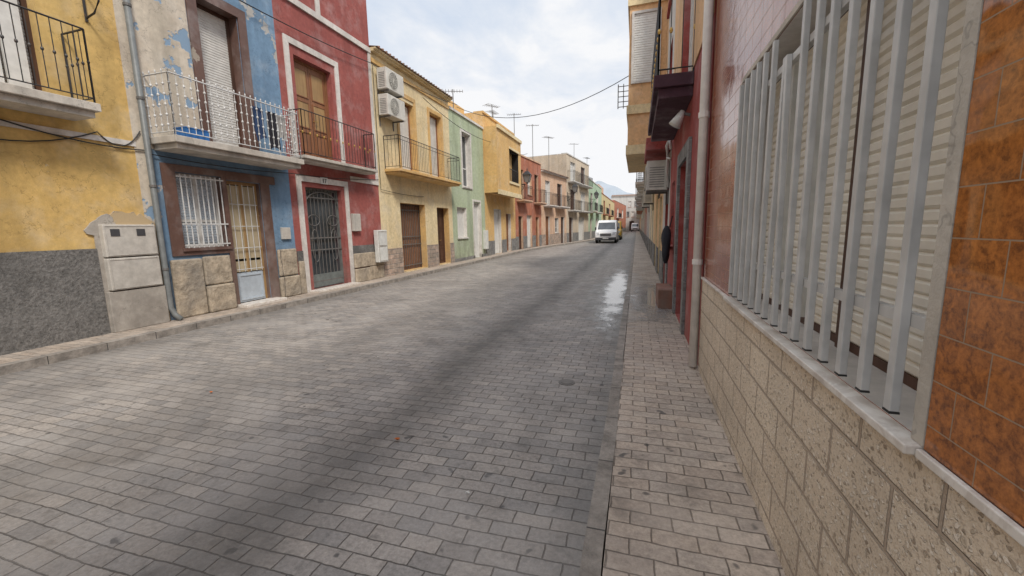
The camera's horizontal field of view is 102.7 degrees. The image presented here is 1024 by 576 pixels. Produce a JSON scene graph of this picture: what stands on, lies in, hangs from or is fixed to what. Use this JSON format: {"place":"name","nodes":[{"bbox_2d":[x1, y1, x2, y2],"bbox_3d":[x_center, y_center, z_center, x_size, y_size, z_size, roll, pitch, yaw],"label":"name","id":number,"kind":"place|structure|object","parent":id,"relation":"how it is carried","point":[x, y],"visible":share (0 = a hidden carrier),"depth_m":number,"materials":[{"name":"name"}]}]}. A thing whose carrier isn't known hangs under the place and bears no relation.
{"place":"outdoors","nodes":[
{"label":"outdoors","id":0,"kind":"place"},
{"bbox_2d":[0,231,624,363],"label":"pavement","id":1,"kind":"structure","parent":0,"point":[17,356],"depth_m":6.95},
{"bbox_2d":[0,231,635,575],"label":"road","id":2,"kind":"structure","parent":0,"point":[279,450],"depth_m":3.23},
{"bbox_2d":[0,0,170,355],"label":"yellow house","id":3,"kind":"structure","parent":2,"relation":"on","point":[66,69],"depth_m":5.82,"materials":[{"name":"paint"}]},
{"bbox_2d":[0,0,41,90],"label":"door","id":4,"kind":"structure","parent":3,"relation":"in","point":[23,3],"depth_m":5.63,"materials":[{"name":"white wood"}]},
{"bbox_2d":[0,131,140,145],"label":"overhead cable","id":5,"kind":"object","parent":3,"relation":"attached to","point":[71,137],"visible":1,"depth_m":5.92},
{"bbox_2d":[0,119,143,150],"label":"overhead cable","id":6,"kind":"object","parent":3,"relation":"attached to","point":[69,138],"visible":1,"depth_m":5.87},
{"bbox_2d":[82,0,99,21],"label":"lamp bracket","id":7,"kind":"object","parent":3,"relation":"attached to","point":[85,12],"visible":1,"depth_m":6.03,"materials":[{"name":"black metal"}]},
{"bbox_2d":[98,224,169,332],"bbox_3d":[-6.147,-0.185,6.684,0.123,1.680,0.800,1,9,17],"label":"meter cabinet","id":8,"kind":"object","parent":3,"relation":"attached to","point":[131,308],"visible":1,"depth_m":6.61,"materials":[{"name":"concrete"}]},
{"bbox_2d":[110,229,119,235],"bbox_3d":[-6.166,-0.860,6.364,0.005,0.110,0.120,1,9,17],"label":"meter window","id":9,"kind":"structure","parent":8,"relation":"in","point":[114,232],"depth_m":6.36,"materials":[{"name":"grey glass"}]},
{"bbox_2d":[136,229,145,235],"bbox_3d":[-6.065,-0.911,6.695,0.005,0.110,0.120,1,9,17],"label":"meter window","id":10,"kind":"structure","parent":8,"relation":"in","point":[140,232],"depth_m":6.69,"materials":[{"name":"grey glass"}]},
{"bbox_2d":[122,0,183,320],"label":"downpipe","id":11,"kind":"object","parent":3,"relation":"attached to","point":[127,6],"visible":0.98,"depth_m":6.79,"materials":[{"name":"grey metal"}]},
{"bbox_2d":[239,0,456,104],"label":"overhead cable","id":12,"kind":"object","parent":3,"relation":"attached to","point":[326,43],"visible":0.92,"depth_m":10.15,"materials":[{"name":"black rubber"}]},
{"bbox_2d":[130,0,303,319],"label":"blue house","id":13,"kind":"structure","parent":2,"relation":"on","point":[210,67],"depth_m":8.07,"materials":[{"name":"paint"}]},
{"bbox_2d":[173,126,209,140],"bbox_3d":[-5.640,-2.696,7.220,0.298,0.191,0.415,1,9,17],"label":"blue crate","id":14,"kind":"object","parent":13,"relation":"on","point":[193,131],"visible":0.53,"depth_m":7.09,"materials":[{"name":"plastic"}]},
{"bbox_2d":[175,173,222,247],"bbox_3d":[-5.995,-1.454,7.801,0.060,1.340,0.830,1,9,17],"label":"window","id":15,"kind":"structure","parent":13,"relation":"in","point":[193,180],"depth_m":7.85,"materials":[{"name":"white metal"}]},
{"bbox_2d":[196,3,242,147],"bbox_3d":[-5.922,-4.110,8.185,0.060,2.700,0.830,1,9,17],"label":"door","id":16,"kind":"structure","parent":13,"relation":"in","point":[214,30],"depth_m":8.25,"materials":[{"name":"white plastic"}]},
{"bbox_2d":[226,181,267,302],"bbox_3d":[-5.699,-0.963,8.752,0.060,2.520,0.760,1,9,17],"label":"door","id":17,"kind":"structure","parent":13,"relation":"in","point":[231,183],"depth_m":8.82,"materials":[{"name":"beige metal"}]},
{"bbox_2d":[252,106,267,139],"bbox_3d":[-5.144,-3.324,8.330,0.077,0.670,0.296,1,9,17],"label":"laundry","id":18,"kind":"object","parent":13,"relation":"hanging from","point":[259,121],"visible":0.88,"depth_m":8.32,"materials":[{"name":"blue fabric"}]},
{"bbox_2d":[266,111,280,151],"bbox_3d":[-5.034,-3.282,8.634,0.077,0.805,0.316,1,9,17],"label":"laundry","id":19,"kind":"object","parent":13,"relation":"hanging from","point":[271,132],"visible":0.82,"depth_m":8.63,"materials":[{"name":"black fabric"}]},
{"bbox_2d":[277,115,286,140],"bbox_3d":[-4.988,-3.457,8.906,0.076,0.540,0.257,1,9,17],"label":"laundry","id":20,"kind":"object","parent":13,"relation":"hanging from","point":[282,121],"visible":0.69,"depth_m":8.89,"materials":[{"name":"grey fabric"}]},
{"bbox_2d":[0,231,627,375],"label":"kerb","id":21,"kind":"structure","parent":2,"relation":"on","point":[32,362],"depth_m":6.82,"materials":[{"name":"stone"}]},
{"bbox_2d":[272,0,384,293],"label":"red house","id":22,"kind":"structure","parent":2,"relation":"on","point":[326,90],"depth_m":11.02,"materials":[{"name":"paint"}]},
{"bbox_2d":[152,154,378,179],"bbox_3d":[-5.133,-2.818,9.902,0.022,0.303,6.401,1,9,17],"label":"overhead cable","id":23,"kind":"object","parent":22,"relation":"attached to","point":[258,170],"visible":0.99,"depth_m":8.73,"materials":[{"name":"black rubber"}]},
{"bbox_2d":[293,58,332,159],"bbox_3d":[-5.132,-4.467,10.505,0.100,2.360,1.260,1,9,17],"label":"door","id":24,"kind":"structure","parent":22,"relation":"in","point":[311,83],"depth_m":10.56,"materials":[{"name":"brown wood"}]},
{"bbox_2d":[305,187,343,287],"bbox_3d":[-5.048,-1.334,10.980,0.086,2.580,1.300,1,9,17],"label":"door","id":25,"kind":"structure","parent":22,"relation":"in","point":[322,205],"depth_m":11.01,"materials":[{"name":"grey metal"}]},
{"bbox_2d":[374,230,388,261],"bbox_3d":[-4.127,-1.327,12.940,0.160,1.000,0.500,1,9,17],"label":"meter box","id":26,"kind":"object","parent":22,"relation":"attached to","point":[381,245],"visible":1,"depth_m":12.81,"materials":[{"name":"white plastic"}]},
{"bbox_2d":[369,45,460,276],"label":"cream house","id":27,"kind":"structure","parent":2,"relation":"on","point":[414,159],"depth_m":15.21,"materials":[{"name":"paint"}]},
{"bbox_2d":[376,66,403,97],"bbox_3d":[-3.903,-6.402,13.117,0.436,0.920,1.006,1,9,17],"label":"air conditioner","id":28,"kind":"object","parent":27,"relation":"attached to","point":[389,81],"visible":0.96,"depth_m":12.80,"materials":[{"name":"grey paint"}]},
{"bbox_2d":[378,93,404,130],"bbox_3d":[-3.887,-5.641,13.229,0.436,0.920,1.006,1,9,17],"label":"air conditioner","id":29,"kind":"object","parent":27,"relation":"attached to","point":[391,107],"visible":1,"depth_m":12.93,"materials":[{"name":"grey paint"}]},
{"bbox_2d":[372,65,422,196],"bbox_3d":[-3.822,-5.136,14.108,0.018,3.777,2.809,1,9,17],"label":"overhead cable","id":30,"kind":"object","parent":27,"relation":"attached to","point":[377,141],"visible":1,"depth_m":12.84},
{"bbox_2d":[400,105,411,169],"bbox_3d":[-3.909,-5.336,14.637,0.060,2.430,1.000,1,9,17],"label":"door","id":31,"kind":"structure","parent":27,"relation":"in","point":[404,126],"depth_m":14.87,"materials":[{"name":"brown wood"}]},
{"bbox_2d":[400,203,421,269],"bbox_3d":[-3.855,-1.903,15.278,0.086,2.410,1.750,1,9,17],"label":"door","id":32,"kind":"structure","parent":27,"relation":"in","point":[410,214],"depth_m":15.45,"materials":[{"name":"brown wood"}]},
{"bbox_2d":[429,115,438,176],"bbox_3d":[-3.275,-5.705,16.712,0.060,2.530,1.000,1,9,17],"label":"door","id":33,"kind":"structure","parent":27,"relation":"in","point":[433,121],"depth_m":16.91,"materials":[{"name":"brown wood"}]},
{"bbox_2d":[437,208,445,262],"bbox_3d":[-3.168,-2.230,17.581,0.060,2.360,1.100,1,9,17],"label":"door","id":34,"kind":"structure","parent":27,"relation":"in","point":[440,214],"depth_m":17.84,"materials":[{"name":"brown wood"}]},
{"bbox_2d":[448,106,486,261],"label":"green house","id":35,"kind":"structure","parent":2,"relation":"on","point":[468,202],"depth_m":19.96,"materials":[{"name":"paint"}]},
{"bbox_2d":[442,89,462,107],"bbox_3d":[-3.023,-9.259,21.162,1.020,1.900,0.680,-2,8,-6],"label":"tv antenna","id":36,"kind":"object","parent":35,"relation":"on","point":[451,91],"visible":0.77,"depth_m":21.04,"materials":[{"name":"grey paint"}]},
{"bbox_2d":[457,207,464,237],"bbox_3d":[-2.507,-3.092,19.361,0.060,1.400,1.100,1,9,17],"label":"window","id":37,"kind":"structure","parent":35,"relation":"in","point":[460,211],"depth_m":19.55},
{"bbox_2d":[462,135,467,185],"bbox_3d":[-2.399,-6.095,19.661,0.060,2.450,1.000,1,9,17],"label":"window","id":38,"kind":"structure","parent":35,"relation":"in","point":[464,158],"depth_m":19.95,"materials":[{"name":"white glass"}]},
{"bbox_2d":[474,203,478,256],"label":"door","id":39,"kind":"structure","parent":35,"relation":"in","point":[476,228],"depth_m":21.42,"materials":[{"name":"white"}]},
{"bbox_2d":[483,230,488,248],"bbox_3d":[-1.413,-2.610,22.123,0.177,1.000,0.380,1,9,17],"label":"meter box","id":40,"kind":"object","parent":35,"relation":"attached to","point":[485,240],"visible":1,"depth_m":21.98,"materials":[{"name":"white plastic"}]},
{"bbox_2d":[448,101,521,255],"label":"ochre house","id":41,"kind":"structure","parent":2,"relation":"on","point":[502,178],"depth_m":23.27,"materials":[{"name":"paint"}]},
{"bbox_2d":[423,98,524,154],"bbox_3d":[-1.242,-7.661,20.871,0.337,0.472,13.013,2,9,19],"label":"overhead cable","id":42,"kind":"object","parent":41,"relation":"attached to","point":[458,126],"visible":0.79,"depth_m":17.19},
{"bbox_2d":[494,209,498,252],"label":"door","id":43,"kind":"structure","parent":41,"relation":"in","point":[496,236],"depth_m":24.71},
{"bbox_2d":[506,214,508,250],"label":"door","id":44,"kind":"structure","parent":41,"relation":"in","point":[506,214],"depth_m":26.73,"materials":[{"name":"brown wood"}]},
{"bbox_2d":[515,154,546,249],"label":"terracotta house","id":45,"kind":"structure","parent":2,"relation":"on","point":[528,217],"depth_m":30.58,"materials":[{"name":"paint"}]},
{"bbox_2d":[518,216,520,248],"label":"door","id":46,"kind":"structure","parent":45,"relation":"in","point":[519,217],"depth_m":29.08,"materials":[{"name":"brown wood"}]},
{"bbox_2d":[521,169,531,190],"bbox_3d":[0.798,-7.142,27.546,1.032,1.700,0.560,1,9,17],"label":"wall lantern","id":47,"kind":"object","parent":45,"relation":"attached to","point":[527,174],"depth_m":27.28,"materials":[{"name":"black metal"}]},
{"bbox_2d":[527,215,530,247],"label":"door","id":48,"kind":"structure","parent":45,"relation":"in","point":[528,216],"depth_m":30.85,"materials":[{"name":"white paint"}]},
{"bbox_2d":[534,175,536,200],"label":"door","id":49,"kind":"structure","parent":45,"relation":"in","point":[535,186],"depth_m":31.97,"materials":[{"name":"brown wood"}]},
{"bbox_2d":[536,217,537,245],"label":"door","id":50,"kind":"structure","parent":45,"relation":"in","point":[536,217],"depth_m":32.65,"materials":[{"name":"brown wood"}]},
{"bbox_2d":[541,169,569,245],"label":"peach house","id":51,"kind":"structure","parent":2,"relation":"on","point":[553,218],"depth_m":35.51,"materials":[{"name":"paint"}]},
{"bbox_2d":[526,124,538,150],"bbox_3d":[1.676,-11.467,33.127,1.020,3.400,0.680,-1,8,0],"label":"tv antenna","id":52,"kind":"object","parent":51,"relation":"on","point":[532,125],"visible":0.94,"depth_m":32.93,"materials":[{"name":"grey paint"}]},
{"bbox_2d":[546,216,547,244],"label":"door","id":53,"kind":"structure","parent":51,"relation":"in","point":[546,216],"depth_m":34.82,"materials":[{"name":"brown wood"}]},
{"bbox_2d":[545,181,548,204],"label":"door","id":54,"kind":"structure","parent":51,"relation":"in","point":[546,182],"depth_m":34.48,"materials":[{"name":"white paint"}]},
{"bbox_2d":[555,218,556,232],"bbox_3d":[3.821,-5.595,36.550,0.177,1.300,0.973,2,9,20],"label":"window","id":55,"kind":"structure","parent":51,"relation":"in","point":[555,218],"depth_m":36.77,"materials":[{"name":"white paint"}]},
{"bbox_2d":[557,184,560,205],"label":"door","id":56,"kind":"structure","parent":51,"relation":"in","point":[558,185],"depth_m":37.04,"materials":[{"name":"brown wood"}]},
{"bbox_2d":[561,217,562,242],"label":"door","id":57,"kind":"structure","parent":51,"relation":"in","point":[561,217],"depth_m":38.30,"materials":[{"name":"brown wood"}]},
{"bbox_2d":[528,153,592,242],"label":"beige house","id":58,"kind":"structure","parent":2,"relation":"on","point":[575,170],"depth_m":40.97,"materials":[{"name":"paint"}]},
{"bbox_2d":[569,217,570,241],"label":"door","id":59,"kind":"structure","parent":58,"relation":"in","point":[569,217],"depth_m":40.67,"materials":[{"name":"brown wood"}]},
{"bbox_2d":[570,190,573,209],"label":"door","id":60,"kind":"structure","parent":58,"relation":"in","point":[571,191],"depth_m":40.76,"materials":[{"name":"brown wood"}]},
{"bbox_2d":[570,162,573,180],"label":"door","id":61,"kind":"structure","parent":58,"relation":"in","point":[571,164],"depth_m":40.42,"materials":[{"name":"white paint"}]},
{"bbox_2d":[567,184,577,200],"bbox_3d":[5.693,-9.056,38.511,1.029,1.700,0.560,1,9,17],"label":"wall lantern","id":62,"kind":"object","parent":58,"relation":"attached to","point":[575,187],"depth_m":38.26,"materials":[{"name":"black metal"}]},
{"bbox_2d":[578,217,581,240],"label":"door","id":63,"kind":"structure","parent":58,"relation":"in","point":[580,218],"depth_m":44.34,"materials":[{"name":"white paint"}]},
{"bbox_2d":[581,193,583,210],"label":"door","id":64,"kind":"structure","parent":58,"relation":"in","point":[582,194],"depth_m":44.73,"materials":[{"name":"white paint"}]},
{"bbox_2d":[581,168,583,183],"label":"door","id":65,"kind":"structure","parent":58,"relation":"in","point":[582,170],"depth_m":44.35,"materials":[{"name":"brown wood"}]},
{"bbox_2d":[559,379,574,384],"bbox_3d":[0.569,0.977,4.255,0.170,0.007,0.170,1,9,17],"label":"valve cover","id":66,"kind":"object","parent":2,"relation":"on","point":[566,382],"visible":1,"depth_m":4.24,"materials":[{"name":"metal"}]},
{"bbox_2d":[588,180,602,238],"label":"mint house","id":67,"kind":"structure","parent":2,"relation":"on","point":[594,217],"depth_m":51.32,"materials":[{"name":"paint"}]},
{"bbox_2d":[597,184,614,219],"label":"lemon house","id":68,"kind":"structure","parent":2,"relation":"on","point":[607,203],"depth_m":67.83,"materials":[{"name":"paint"}]},
{"bbox_2d":[595,220,618,242],"bbox_3d":[9.423,-5.595,40.401,2.210,2.150,5.265,1,9,17],"label":"parked van","id":69,"kind":"object","parent":2,"relation":"on","point":[606,229],"visible":1,"depth_m":38.79,"materials":[{"name":"white paint"}]},
{"bbox_2d":[579,233,635,575],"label":"kerb","id":70,"kind":"structure","parent":2,"relation":"on","point":[592,557],"depth_m":2.45,"materials":[{"name":"stone"}]},
{"bbox_2d":[596,270,627,328],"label":"puddle","id":71,"kind":"object","parent":2,"relation":"on","point":[615,289],"visible":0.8,"depth_m":9.36,"materials":[{"name":"grey liquid"}]},
{"bbox_2d":[612,200,625,231],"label":"brick red house","id":72,"kind":"structure","parent":2,"relation":"on","point":[619,211],"depth_m":97.78,"materials":[{"name":"paint"}]},
{"bbox_2d":[618,221,622,239],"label":"parked van","id":73,"kind":"object","parent":2,"relation":"on","point":[620,229],"visible":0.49,"depth_m":46.65,"materials":[{"name":"yellow paint"}]},
{"bbox_2d":[611,194,638,230],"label":"end house","id":74,"kind":"structure","parent":2,"relation":"on","point":[629,201],"depth_m":113.64,"materials":[{"name":"grey paint"}]},
{"bbox_2d":[631,223,639,231],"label":"parked van","id":75,"kind":"object","parent":2,"relation":"on","point":[635,226],"visible":0.95,"depth_m":105.08,"materials":[{"name":"white paint"}]},
{"bbox_2d":[636,213,640,233],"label":"tan house","id":76,"kind":"structure","parent":2,"relation":"on","point":[637,216],"depth_m":75.43,"materials":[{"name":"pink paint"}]},
{"bbox_2d":[636,211,642,236],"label":"lilac house","id":77,"kind":"structure","parent":2,"relation":"on","point":[639,213],"depth_m":53.60,"materials":[{"name":"grey paint"}]},
{"bbox_2d":[636,172,644,240],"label":"beige terrace house","id":78,"kind":"structure","parent":2,"relation":"on","point":[639,208],"depth_m":40.63,"materials":[{"name":"paint"}]},
{"bbox_2d":[636,201,646,245],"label":"brown house","id":79,"kind":"structure","parent":2,"relation":"on","point":[639,203],"depth_m":30.74,"materials":[{"name":"paint"}]},
{"bbox_2d":[635,173,649,250],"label":"grey house","id":80,"kind":"structure","parent":2,"relation":"on","point":[638,197],"depth_m":23.94,"materials":[{"name":"white paint"}]},
{"bbox_2d":[642,196,649,208],"bbox_3d":[7.433,-4.663,22.798,0.416,0.900,0.806,1,9,17],"label":"air conditioner","id":81,"kind":"object","parent":80,"relation":"attached to","point":[645,206],"visible":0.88,"depth_m":22.46,"materials":[{"name":"grey paint"}]},
{"bbox_2d":[635,172,654,260],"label":"cream terrace house","id":82,"kind":"structure","parent":2,"relation":"on","point":[639,186],"depth_m":18.11,"materials":[{"name":"paint"}]},
{"bbox_2d":[643,190,653,210],"bbox_3d":[5.705,-3.695,17.133,0.416,0.900,0.806,1,9,17],"label":"air conditioner","id":83,"kind":"object","parent":82,"relation":"attached to","point":[647,199],"visible":0.92,"depth_m":16.78,"materials":[{"name":"grey paint"}]},
{"bbox_2d":[626,0,668,279],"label":"orange house","id":84,"kind":"structure","parent":2,"relation":"on","point":[642,14],"depth_m":11.06,"materials":[{"name":"paint"}]},
{"bbox_2d":[457,76,627,117],"bbox_3d":[0.483,-6.666,14.469,0.020,1.352,8.453,-9,11,-41],"label":"overhead cable","id":85,"kind":"object","parent":84,"relation":"attached to","point":[549,111],"visible":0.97,"depth_m":13.72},
{"bbox_2d":[617,84,628,108],"bbox_3d":[3.207,-5.525,11.808,0.313,0.670,0.025,1,9,17],"label":"tv antenna","id":86,"kind":"object","parent":84,"relation":"attached to","point":[623,96],"visible":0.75,"depth_m":11.80,"materials":[{"name":"grey paint"}]},
{"bbox_2d":[631,7,661,83],"bbox_3d":[3.567,-6.425,10.897,0.740,1.800,0.048,1,9,17],"label":"window","id":87,"kind":"structure","parent":84,"relation":"in","point":[643,21],"depth_m":10.92,"materials":[{"name":"grey paint"}]},
{"bbox_2d":[644,167,659,198],"bbox_3d":[4.293,-3.198,12.568,0.466,0.900,0.806,1,9,17],"label":"air conditioner","id":88,"kind":"object","parent":84,"relation":"attached to","point":[644,184],"visible":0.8,"depth_m":12.37,"materials":[{"name":"grey paint"}]},
{"bbox_2d":[644,0,675,282],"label":"pink house","id":89,"kind":"structure","parent":2,"relation":"on","point":[655,150],"depth_m":9.11,"materials":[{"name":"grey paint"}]},
{"bbox_2d":[645,160,668,204],"bbox_3d":[3.252,-2.340,9.213,0.486,0.920,0.806,1,9,17],"label":"air conditioner","id":90,"kind":"object","parent":89,"relation":"attached to","point":[655,178],"visible":0.98,"depth_m":8.84,"materials":[{"name":"grey paint"}]},
{"bbox_2d":[665,140,671,186],"bbox_3d":[3.223,-2.581,8.475,0.130,0.941,0.507,1,9,17],"label":"insulated pipe","id":91,"kind":"object","parent":89,"relation":"attached to","point":[668,158],"visible":0.96,"depth_m":8.45,"materials":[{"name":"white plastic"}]},
{"bbox_2d":[648,0,716,364],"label":"maroon house","id":92,"kind":"structure","parent":2,"relation":"on","point":[675,93],"depth_m":5.55,"materials":[{"name":"paint"}]},
{"bbox_2d":[661,216,672,262],"bbox_3d":[2.817,-0.881,7.486,0.187,0.853,0.310,-2,8,-4],"label":"hanging bag","id":93,"kind":"object","parent":92,"relation":"hanging from","point":[666,237],"visible":1,"depth_m":7.39,"materials":[{"name":"black fabric"}]},
{"bbox_2d":[669,110,690,128],"bbox_3d":[2.222,-2.233,5.426,0.266,0.234,0.170,1,9,17],"label":"wall lamp","id":94,"kind":"object","parent":92,"relation":"attached to","point":[676,121],"visible":1,"depth_m":5.38,"materials":[{"name":"grey paint"}]},
{"bbox_2d":[688,0,693,70],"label":"door","id":95,"kind":"structure","parent":92,"relation":"in","point":[692,1],"depth_m":6.48,"materials":[{"name":"white paint"}]},
{"bbox_2d":[688,0,713,366],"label":"downpipe","id":96,"kind":"object","parent":92,"relation":"attached to","point":[703,118],"visible":1,"depth_m":3.96,"materials":[{"name":"beige plastic"}]},
{"bbox_2d":[366,0,643,193],"label":"sky","id":97,"kind":"structure","parent":0,"point":[525,57],"materials":[{"name":"white"}]},
{"bbox_2d":[595,181,632,198],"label":"hill","id":98,"kind":"structure","parent":0,"point":[609,191],"depth_m":862.69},
{"bbox_2d":[602,231,785,575],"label":"pavement","id":99,"kind":"structure","parent":0,"point":[681,502],"depth_m":2.43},
{"bbox_2d":[630,284,670,320],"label":"puddle","id":100,"kind":"object","parent":99,"relation":"on","point":[645,298],"visible":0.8,"depth_m":7.99,"materials":[{"name":"grey liquid"}]},
{"bbox_2d":[698,0,1023,575],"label":"tiled house","id":101,"kind":"structure","parent":0,"point":[861,357],"depth_m":1.24,"materials":[{"name":"beige tile"}]},
{"bbox_2d":[728,0,966,414],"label":"window","id":102,"kind":"structure","parent":101,"relation":"in","point":[859,119],"depth_m":1.39,"materials":[{"name":"white metal"}]}
]}

